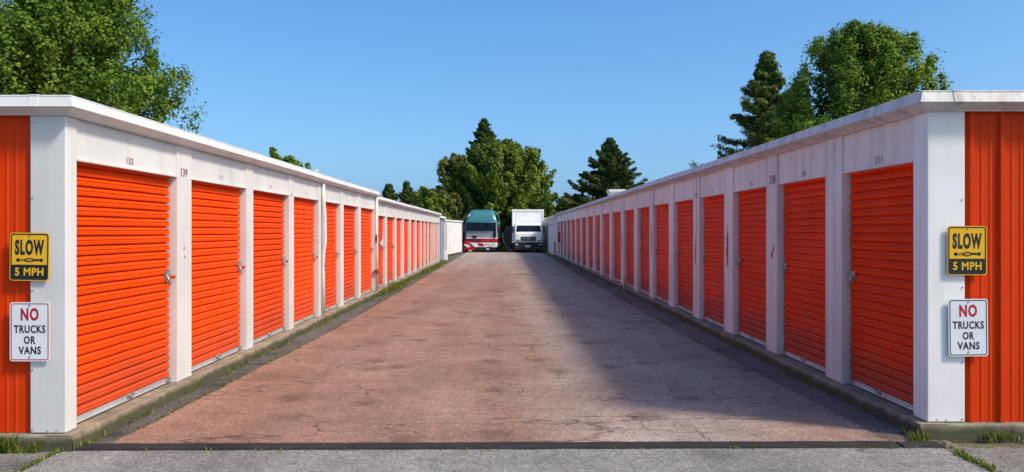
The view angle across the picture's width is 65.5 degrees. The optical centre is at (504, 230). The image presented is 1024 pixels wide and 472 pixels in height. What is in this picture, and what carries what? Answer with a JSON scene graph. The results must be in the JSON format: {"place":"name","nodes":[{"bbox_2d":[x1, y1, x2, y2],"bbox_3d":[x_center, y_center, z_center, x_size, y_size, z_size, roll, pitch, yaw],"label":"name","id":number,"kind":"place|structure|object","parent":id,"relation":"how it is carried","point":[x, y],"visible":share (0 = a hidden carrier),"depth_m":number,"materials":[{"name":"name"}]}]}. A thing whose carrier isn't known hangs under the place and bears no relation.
{"place":"outdoors","nodes":[
{"label":"outdoors","id":0,"kind":"place"},
{"bbox_2d":[0,94,379,455],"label":"storage building","id":1,"kind":"structure","parent":0,"point":[181,261],"depth_m":7.53,"materials":[{"name":"metal"}]},
{"bbox_2d":[9,233,49,280],"bbox_3d":[-3.581,0.194,6.015,0.298,0.362,0.026,1,0,0],"label":"speed sign","id":2,"kind":"object","parent":1,"relation":"attached to","point":[29,256],"visible":1,"depth_m":6.01,"materials":[{"name":"metal"}]},
{"bbox_2d":[10,302,49,360],"bbox_3d":[-3.579,0.760,6.015,0.302,0.446,0.026,0,0,0],"label":"prohibition sign","id":3,"kind":"object","parent":1,"relation":"attached to","point":[29,331],"visible":1,"depth_m":6.01,"materials":[{"name":"metal"}]},
{"bbox_2d":[77,162,175,422],"bbox_3d":[-3.374,0.460,7.130,0.108,2.116,1.860,0,0,0],"label":"door","id":4,"kind":"structure","parent":1,"relation":"in","point":[123,274],"depth_m":7.03,"materials":[{"name":"orange paint"}]},
{"bbox_2d":[191,180,244,371],"bbox_3d":[-3.372,0.460,9.340,0.104,2.116,1.781,0,0,0],"label":"door","id":5,"kind":"structure","parent":1,"relation":"in","point":[215,262],"depth_m":9.32,"materials":[{"name":"orange paint"}]},
{"bbox_2d":[253,190,287,343],"bbox_3d":[-3.375,0.460,11.395,0.109,2.117,1.731,0,0,0],"label":"door","id":6,"kind":"structure","parent":1,"relation":"in","point":[268,259],"depth_m":11.44,"materials":[{"name":"orange paint"}]},
{"bbox_2d":[294,197,317,324],"bbox_3d":[-3.373,0.460,13.390,0.106,2.116,1.661,0,0,0],"label":"door","id":7,"kind":"structure","parent":1,"relation":"in","point":[304,256],"depth_m":13.48,"materials":[{"name":"orange paint"}]},
{"bbox_2d":[325,202,339,310],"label":"door","id":8,"kind":"structure","parent":1,"relation":"in","point":[331,253],"depth_m":15.60,"materials":[{"name":"orange paint"}]},
{"bbox_2d":[344,205,357,302],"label":"door","id":9,"kind":"structure","parent":1,"relation":"in","point":[349,211],"depth_m":17.44,"materials":[{"name":"orange paint"}]},
{"bbox_2d":[361,208,373,294],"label":"door","id":10,"kind":"structure","parent":1,"relation":"in","point":[366,248],"depth_m":19.57,"materials":[{"name":"orange paint"}]},
{"bbox_2d":[375,196,441,290],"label":"storage building","id":11,"kind":"structure","parent":0,"point":[408,240],"depth_m":26.55,"materials":[{"name":"metal"}]},
{"bbox_2d":[378,216,384,287],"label":"door","id":12,"kind":"structure","parent":11,"relation":"in","point":[380,229],"depth_m":21.86,"materials":[{"name":"orange paint"}]},
{"bbox_2d":[387,217,394,282],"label":"door","id":13,"kind":"structure","parent":11,"relation":"in","point":[390,245],"depth_m":23.71,"materials":[{"name":"orange paint"}]},
{"bbox_2d":[396,218,400,278],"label":"door","id":14,"kind":"structure","parent":11,"relation":"in","point":[398,258],"depth_m":25.55,"materials":[{"name":"orange paint"}]},
{"bbox_2d":[404,219,407,275],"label":"door","id":15,"kind":"structure","parent":11,"relation":"in","point":[405,220],"depth_m":27.59,"materials":[{"name":"orange paint"}]},
{"bbox_2d":[411,220,413,272],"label":"door","id":16,"kind":"structure","parent":11,"relation":"in","point":[412,233],"depth_m":29.48,"materials":[{"name":"orange paint"}]},
{"bbox_2d":[416,220,418,269],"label":"door","id":17,"kind":"structure","parent":11,"relation":"in","point":[417,222],"depth_m":31.16,"materials":[{"name":"orange paint"}]},
{"bbox_2d":[422,221,422,267],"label":"door","id":18,"kind":"structure","parent":11,"relation":"in","point":[422,221],"depth_m":33.07,"materials":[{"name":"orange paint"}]},
{"bbox_2d":[425,221,426,265],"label":"door","id":19,"kind":"structure","parent":11,"relation":"in","point":[425,221],"depth_m":34.60,"materials":[{"name":"orange paint"}]},
{"bbox_2d":[429,222,430,264],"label":"door","id":20,"kind":"structure","parent":11,"relation":"in","point":[429,222],"depth_m":36.18,"materials":[{"name":"orange paint"}]},
{"bbox_2d":[432,222,432,262],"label":"door","id":21,"kind":"structure","parent":11,"relation":"in","point":[432,222],"depth_m":37.69,"materials":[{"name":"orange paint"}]},
{"bbox_2d":[437,224,437,260],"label":"door","id":22,"kind":"structure","parent":11,"relation":"in","point":[437,224],"depth_m":40.52,"materials":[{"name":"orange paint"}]},
{"bbox_2d":[114,252,887,442],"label":"aisle road","id":23,"kind":"structure","parent":0,"point":[496,320],"depth_m":8.68,"materials":[{"name":"concrete"}]},
{"bbox_2d":[462,210,502,251],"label":"motor coach","id":24,"kind":"object","parent":23,"relation":"on","point":[484,230],"visible":0.99,"depth_m":61.99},
{"bbox_2d":[493,223,495,237],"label":"corner window","id":25,"kind":"structure","parent":24,"relation":"in","point":[494,224],"depth_m":61.90,"materials":[{"name":"black glass"}]},
{"bbox_2d":[72,441,945,450],"bbox_3d":[0.015,1.647,6.105,6.692,0.025,0.181,0,0,-1],"label":"joint band","id":26,"kind":"object","parent":23,"relation":"on","point":[495,445],"visible":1,"depth_m":6.08,"materials":[{"name":"grey concrete"}]},
{"bbox_2d":[0,272,1023,468],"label":"grit and leaves","id":27,"kind":"object","parent":23,"relation":"on","point":[553,366],"visible":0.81,"depth_m":7.87,"materials":[{"name":"brown plant"}]},
{"bbox_2d":[511,209,544,251],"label":"box truck","id":28,"kind":"object","parent":23,"relation":"on","point":[528,229],"visible":0.94,"depth_m":61.14,"materials":[{"name":"white paint"}]},
{"bbox_2d":[464,251,544,251],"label":"yard","id":29,"kind":"structure","parent":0,"point":[504,251],"depth_m":64.30,"materials":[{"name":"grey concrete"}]},
{"bbox_2d":[463,224,465,250],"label":"gate post","id":30,"kind":"object","parent":29,"relation":"on","point":[464,235],"visible":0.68,"depth_m":64.30,"materials":[{"name":"black metal"}]},
{"bbox_2d":[502,226,513,250],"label":"curved panel","id":31,"kind":"object","parent":29,"relation":"on","point":[508,236],"visible":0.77,"depth_m":65.15,"materials":[{"name":"grey metal"}]},
{"bbox_2d":[0,0,1023,204],"label":"sky","id":32,"kind":"structure","parent":0,"point":[372,94],"materials":[{"name":"blue"}]},
{"bbox_2d":[20,248,1023,471],"bbox_3d":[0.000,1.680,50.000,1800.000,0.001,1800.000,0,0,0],"label":"ground","id":33,"kind":"structure","parent":0,"point":[990,444],"depth_m":6.25,"materials":[{"name":"grey concrete"}]},
{"bbox_2d":[0,452,53,471],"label":"concrete pavement","id":34,"kind":"structure","parent":33,"relation":"on","point":[10,462],"depth_m":5.74,"materials":[{"name":"concrete"}]},
{"bbox_2d":[0,427,1022,471],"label":"corner grass","id":35,"kind":"structure","parent":34,"relation":"on","point":[6,448],"depth_m":5.92,"materials":[{"name":"green plant"}]},
{"bbox_2d":[0,0,207,133],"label":"broadleaf tree","id":36,"kind":"object","parent":33,"relation":"on","point":[77,48],"visible":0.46,"depth_m":19.45,"materials":[{"name":"green plant"}]},
{"bbox_2d":[72,252,466,443],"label":"gutter strip","id":37,"kind":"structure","parent":33,"relation":"on","point":[257,363],"depth_m":9.66,"materials":[{"name":"grey concrete"}]},
{"bbox_2d":[94,259,447,441],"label":"kerb weeds","id":38,"kind":"object","parent":37,"relation":"on","point":[395,286],"visible":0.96,"depth_m":13.66,"materials":[{"name":"green plant"}]},
{"bbox_2d":[265,147,283,160],"bbox_3d":[-8.362,-0.691,28.927,1.536,4.777,1.460,0,0,13],"label":"young tree","id":39,"kind":"object","parent":33,"relation":"on","point":[273,153],"visible":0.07,"depth_m":28.86,"materials":[{"name":"green plant"}]},
{"bbox_2d":[282,155,311,168],"bbox_3d":[-7.943,-0.575,29.988,1.948,4.545,2.145,0,0,-42],"label":"leafy shrub","id":40,"kind":"object","parent":33,"relation":"on","point":[290,160],"visible":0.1,"depth_m":29.60,"materials":[{"name":"green plant"}]},
{"bbox_2d":[380,183,398,200],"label":"fir sapling","id":41,"kind":"object","parent":33,"relation":"on","point":[388,191],"visible":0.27,"depth_m":49.80,"materials":[{"name":"green plant"}]},
{"bbox_2d":[398,180,421,207],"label":"fir sapling","id":42,"kind":"object","parent":33,"relation":"on","point":[406,195],"visible":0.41,"depth_m":50.77,"materials":[{"name":"green plant"}]},
{"bbox_2d":[413,186,451,219],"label":"leafy shrub","id":43,"kind":"object","parent":33,"relation":"on","point":[428,199],"visible":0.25,"depth_m":53.54,"materials":[{"name":"green plant"}]},
{"bbox_2d":[440,216,447,260],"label":"metal shed","id":44,"kind":"structure","parent":33,"relation":"on","point":[443,254],"depth_m":43.16,"materials":[{"name":"white metal"}]},
{"bbox_2d":[441,223,443,259],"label":"door","id":45,"kind":"structure","parent":44,"relation":"in","point":[442,224],"depth_m":43.16,"materials":[{"name":"grey metal"}]},
{"bbox_2d":[429,152,472,206],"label":"tree","id":46,"kind":"object","parent":33,"relation":"on","point":[444,171],"visible":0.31,"depth_m":73.09,"materials":[{"name":"green plant"}]},
{"bbox_2d":[444,219,462,254],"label":"site cabin","id":47,"kind":"object","parent":33,"relation":"on","point":[452,237],"visible":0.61,"depth_m":54.79,"materials":[{"name":"white metal"}]},
{"bbox_2d":[447,224,449,251],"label":"door","id":48,"kind":"structure","parent":47,"relation":"in","point":[448,225],"depth_m":52.68,"materials":[{"name":"white paint"}]},
{"bbox_2d":[438,189,471,238],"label":"leafy shrub","id":49,"kind":"object","parent":33,"relation":"on","point":[454,208],"visible":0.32,"depth_m":66.49,"materials":[{"name":"green plant"}]},
{"bbox_2d":[462,118,499,158],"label":"conifer tree","id":50,"kind":"object","parent":33,"relation":"on","point":[483,131],"visible":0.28,"depth_m":81.56,"materials":[{"name":"green plant"}]},
{"bbox_2d":[448,247,545,257],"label":"verge grass","id":51,"kind":"structure","parent":33,"relation":"on","point":[499,249],"depth_m":64.57,"materials":[{"name":"green plant"}]},
{"bbox_2d":[450,137,557,228],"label":"broadleaf tree","id":52,"kind":"object","parent":33,"relation":"on","point":[504,178],"visible":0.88,"depth_m":67.40,"materials":[{"name":"green plant"}]},
{"bbox_2d":[502,228,507,247],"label":"leafy shrub","id":53,"kind":"object","parent":33,"relation":"on","point":[503,245],"visible":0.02,"depth_m":73.16,"materials":[{"name":"green plant"}]},
{"bbox_2d":[22,447,989,471],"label":"forecourt","id":54,"kind":"structure","parent":33,"relation":"on","point":[901,459],"depth_m":5.73,"materials":[{"name":"grey concrete"}]},
{"bbox_2d":[537,204,554,247],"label":"leafy shrub","id":55,"kind":"object","parent":33,"relation":"on","point":[548,212],"visible":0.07,"depth_m":71.16,"materials":[{"name":"green plant"}]},
{"bbox_2d":[536,174,557,209],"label":"broadleaf tree","id":56,"kind":"object","parent":33,"relation":"on","point":[549,204],"visible":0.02,"depth_m":73.71,"materials":[{"name":"green plant"}]},
{"bbox_2d":[544,215,556,255],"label":"ribbed shed","id":57,"kind":"structure","parent":33,"relation":"on","point":[550,236],"depth_m":56.94,"materials":[{"name":"metal"}]},
{"bbox_2d":[551,203,561,213],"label":"leafy shrub","id":58,"kind":"object","parent":33,"relation":"on","point":[553,206],"depth_m":77.22,"materials":[{"name":"green plant"}]},
{"bbox_2d":[556,195,580,207],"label":"broadleaf tree","id":59,"kind":"object","parent":33,"relation":"on","point":[568,200],"visible":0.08,"depth_m":83.40,"materials":[{"name":"green plant"}]},
{"bbox_2d":[548,137,647,212],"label":"conifer tree","id":60,"kind":"object","parent":33,"relation":"on","point":[613,170],"visible":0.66,"depth_m":71.04,"materials":[{"name":"green plant"}]},
{"bbox_2d":[688,50,793,167],"bbox_3d":[9.526,-2.458,29.104,6.446,8.318,7.004,0,0,0],"label":"conifer tree","id":61,"kind":"object","parent":33,"relation":"on","point":[765,86],"visible":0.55,"depth_m":28.66,"materials":[{"name":"green plant"}]},
{"bbox_2d":[541,252,959,450],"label":"gutter strip","id":62,"kind":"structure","parent":33,"relation":"on","point":[805,390],"depth_m":9.66,"materials":[{"name":"grey concrete"}]},
{"bbox_2d":[522,251,887,424],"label":"weeds","id":63,"kind":"object","parent":62,"relation":"on","point":[730,344],"visible":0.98,"depth_m":13.88,"materials":[{"name":"green plant"}]},
{"bbox_2d":[761,123,787,142],"bbox_3d":[9.959,-1.064,27.535,2.285,5.522,2.490,0,0,-29],"label":"young tree","id":64,"kind":"object","parent":33,"relation":"on","point":[767,139],"visible":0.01,"depth_m":27.57,"materials":[{"name":"green plant"}]},
{"bbox_2d":[555,90,1023,442],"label":"storage building","id":65,"kind":"structure","parent":33,"relation":"on","point":[816,256],"depth_m":7.71,"materials":[{"name":"paint"}]},
{"bbox_2d":[557,232,559,241],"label":"extinguisher cabinet","id":66,"kind":"object","parent":65,"relation":"attached to","point":[558,236],"visible":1,"depth_m":48.28,"materials":[{"name":"red metal"}]},
{"bbox_2d":[561,221,562,256],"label":"door","id":67,"kind":"structure","parent":65,"relation":"in","point":[562,221],"depth_m":47.39,"materials":[{"name":"orange paint"}]},
{"bbox_2d":[565,221,565,257],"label":"door","id":68,"kind":"structure","parent":65,"relation":"in","point":[565,221],"depth_m":45.06,"materials":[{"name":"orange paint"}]},
{"bbox_2d":[568,220,569,259],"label":"door","id":69,"kind":"structure","parent":65,"relation":"in","point":[568,220],"depth_m":42.32,"materials":[{"name":"orange paint"}]},
{"bbox_2d":[572,219,574,261],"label":"door","id":70,"kind":"structure","parent":65,"relation":"in","point":[573,227],"depth_m":39.69,"materials":[{"name":"orange paint"}]},
{"bbox_2d":[578,219,579,263],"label":"door","id":71,"kind":"structure","parent":65,"relation":"in","point":[578,219],"depth_m":37.00,"materials":[{"name":"orange paint"}]},
{"bbox_2d":[583,217,585,266],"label":"door","id":72,"kind":"structure","parent":65,"relation":"in","point":[584,222],"depth_m":34.34,"materials":[{"name":"orange paint"}]},
{"bbox_2d":[589,216,592,269],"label":"door","id":73,"kind":"structure","parent":65,"relation":"in","point":[591,218],"depth_m":31.64,"materials":[{"name":"orange paint"}]},
{"bbox_2d":[596,215,599,272],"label":"door","id":74,"kind":"structure","parent":65,"relation":"in","point":[598,217],"depth_m":29.27,"materials":[{"name":"orange paint"}]},
{"bbox_2d":[604,214,608,276],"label":"door","id":75,"kind":"structure","parent":65,"relation":"in","point":[606,216],"depth_m":26.96,"materials":[{"name":"orange paint"}]},
{"bbox_2d":[614,212,620,281],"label":"door","id":76,"kind":"structure","parent":65,"relation":"in","point":[617,215],"depth_m":24.34,"materials":[{"name":"orange paint"}]},
{"bbox_2d":[625,210,633,287],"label":"door","id":77,"kind":"structure","parent":65,"relation":"in","point":[630,213],"depth_m":21.89,"materials":[{"name":"orange paint"}]},
{"bbox_2d":[639,207,648,294],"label":"door","id":78,"kind":"structure","parent":65,"relation":"in","point":[644,248],"depth_m":19.62,"materials":[{"name":"orange paint"}]},
{"bbox_2d":[655,204,668,302],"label":"door","id":79,"kind":"structure","parent":65,"relation":"in","point":[662,250],"depth_m":17.40,"materials":[{"name":"orange paint"}]},
{"bbox_2d":[676,200,692,313],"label":"door","id":80,"kind":"structure","parent":65,"relation":"in","point":[685,208],"depth_m":15.22,"materials":[{"name":"orange paint"}]},
{"bbox_2d":[702,195,723,327],"bbox_3d":[3.460,0.446,13.040,0.093,2.143,1.541,0,0,0],"label":"door","id":81,"kind":"structure","parent":65,"relation":"in","point":[713,255],"depth_m":13.13,"materials":[{"name":"orange paint"}]},
{"bbox_2d":[736,188,765,345],"bbox_3d":[3.458,0.446,11.045,0.088,2.145,1.490,0,0,0],"label":"door","id":82,"kind":"structure","parent":65,"relation":"in","point":[752,204],"depth_m":11.10,"materials":[{"name":"orange paint"}]},
{"bbox_2d":[781,178,825,372],"bbox_3d":[3.458,0.446,9.140,0.089,2.143,1.481,0,0,0],"label":"door","id":83,"kind":"structure","parent":65,"relation":"in","point":[804,265],"depth_m":9.15,"materials":[{"name":"orange paint"}]},
{"bbox_2d":[847,163,912,410],"bbox_3d":[3.459,0.446,7.297,0.090,2.144,1.366,0,0,0],"label":"door","id":84,"kind":"structure","parent":65,"relation":"in","point":[881,275],"depth_m":7.29,"materials":[{"name":"orange paint"}]},
{"bbox_2d":[947,226,986,274],"bbox_3d":[3.694,0.156,6.363,0.315,0.392,0.026,0,0,0],"label":"speed sign","id":85,"kind":"object","parent":65,"relation":"attached to","point":[966,250],"visible":1,"depth_m":6.36,"materials":[{"name":"metal"}]},
{"bbox_2d":[948,299,987,356],"bbox_3d":[3.703,0.771,6.363,0.315,0.458,0.026,-1,0,0],"label":"prohibition sign","id":86,"kind":"object","parent":65,"relation":"attached to","point":[967,327],"visible":1,"depth_m":6.36,"materials":[{"name":"metal"}]},
{"bbox_2d":[769,17,954,138],"bbox_3d":[10.069,-2.169,22.399,4.922,7.737,4.977,0,0,41],"label":"broadleaf tree","id":87,"kind":"object","parent":33,"relation":"on","point":[860,65],"visible":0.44,"depth_m":21.62,"materials":[{"name":"green plant"}]},
{"bbox_2d":[946,447,1023,471],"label":"concrete pavement","id":88,"kind":"structure","parent":33,"relation":"on","point":[1011,459],"depth_m":5.84,"materials":[{"name":"concrete"}]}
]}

